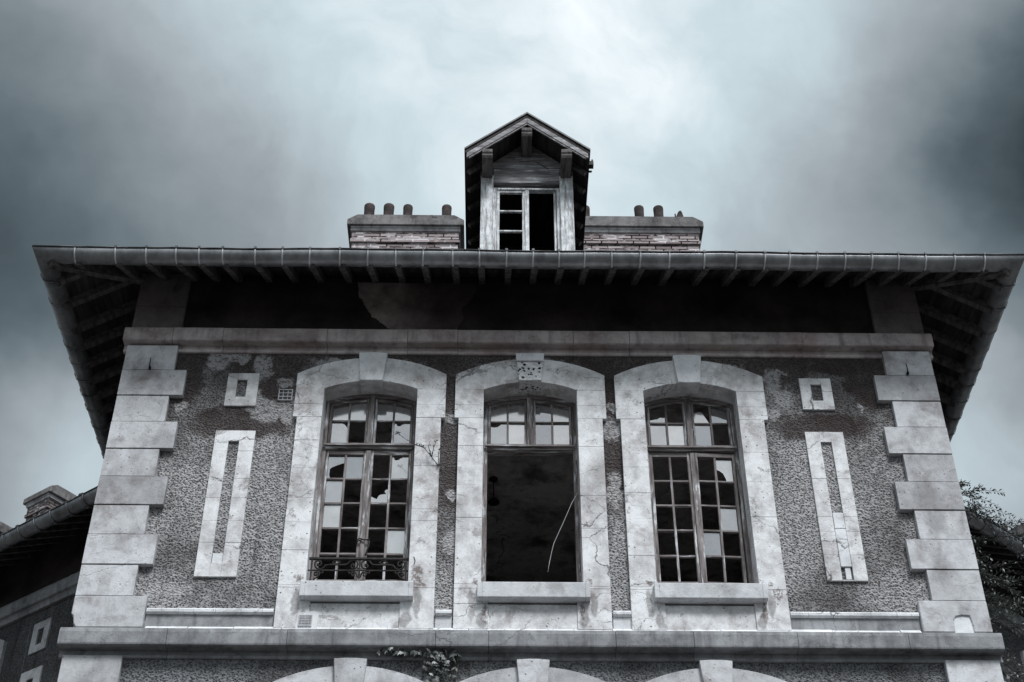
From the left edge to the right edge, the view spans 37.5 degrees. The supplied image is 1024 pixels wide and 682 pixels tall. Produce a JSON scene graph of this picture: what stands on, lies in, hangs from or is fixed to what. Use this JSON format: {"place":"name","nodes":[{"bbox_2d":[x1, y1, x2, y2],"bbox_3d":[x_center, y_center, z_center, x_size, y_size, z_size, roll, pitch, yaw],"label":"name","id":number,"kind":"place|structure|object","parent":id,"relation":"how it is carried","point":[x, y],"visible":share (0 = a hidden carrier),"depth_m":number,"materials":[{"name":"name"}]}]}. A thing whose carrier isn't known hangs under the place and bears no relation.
{"place":"outdoors","nodes":[
{"label":"outdoors","id":0,"kind":"place"},
{"bbox_2d":[0,485,97,681],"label":"house wing","id":1,"kind":"structure","parent":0,"point":[42,547],"depth_m":21.21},
{"bbox_2d":[0,0,1023,529],"label":"sky","id":2,"kind":"structure","parent":0,"point":[822,126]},
{"bbox_3d":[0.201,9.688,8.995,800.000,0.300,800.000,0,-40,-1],"label":"ground","id":3,"kind":"structure","parent":0,"visible":0},
{"bbox_2d":[32,112,1023,681],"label":"stone house","id":4,"kind":"structure","parent":3,"relation":"on","point":[746,458],"depth_m":16.34,"materials":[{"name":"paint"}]},
{"bbox_2d":[356,538,369,555],"bbox_3d":[-1.533,2.137,15.469,0.142,0.215,0.111,0,-40,-1],"label":"cord","id":5,"kind":"object","parent":4,"relation":"attached to","point":[368,540],"visible":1,"depth_m":15.48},
{"bbox_2d":[309,394,416,580],"bbox_3d":[-1.543,1.593,15.926,1.036,2.592,0.144,0,-40,-1],"label":"window","id":6,"kind":"structure","parent":4,"relation":"in","point":[367,404],"depth_m":16.04,"materials":[{"name":"grey wood"}]},
{"bbox_2d":[395,431,441,474],"bbox_3d":[-0.994,1.169,15.861,0.525,0.585,0.130,0,-40,-1],"label":"weed","id":7,"kind":"object","parent":4,"relation":"attached to","point":[438,464],"visible":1,"depth_m":15.86,"materials":[{"name":"grey plant"}]},
{"bbox_2d":[377,647,460,681],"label":"ivy","id":8,"kind":"object","parent":4,"relation":"attached to","point":[440,655],"visible":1,"depth_m":14.35,"materials":[{"name":"grey plant"}]},
{"bbox_2d":[488,476,499,505],"bbox_3d":[-0.220,1.813,18.258,0.148,0.359,0.148,0,-40,-1],"label":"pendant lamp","id":9,"kind":"object","parent":4,"relation":"hanging from","point":[493,501],"visible":1,"depth_m":18.17,"materials":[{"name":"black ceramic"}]},
{"bbox_2d":[481,395,581,581],"bbox_3d":[0.197,1.607,15.944,1.036,2.592,0.144,0,-40,-1],"label":"window","id":10,"kind":"structure","parent":4,"relation":"in","point":[521,439],"depth_m":16.36,"materials":[{"name":"grey wood"}]},
{"bbox_2d":[548,493,578,569],"bbox_3d":[0.541,1.943,15.499,0.360,1.018,0.079,11,-41,-13],"label":"cable","id":11,"kind":"object","parent":4,"relation":"hanging from","point":[559,530],"visible":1,"depth_m":15.47,"materials":[{"name":"grey"}]},
{"bbox_2d":[644,396,753,582],"bbox_3d":[1.941,1.621,15.962,1.036,2.592,0.144,0,-40,-1],"label":"window","id":12,"kind":"structure","parent":4,"relation":"in","point":[684,432],"depth_m":16.08,"materials":[{"name":"grey wood"}]},
{"bbox_2d":[959,479,1023,681],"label":"climbing shrub","id":13,"kind":"object","parent":3,"relation":"on","point":[996,599],"visible":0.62,"depth_m":19.39,"materials":[{"name":"green plant"}]},
{"bbox_2d":[964,506,1023,681],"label":"house wing","id":14,"kind":"structure","parent":3,"relation":"on","point":[998,552],"depth_m":21.56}
]}

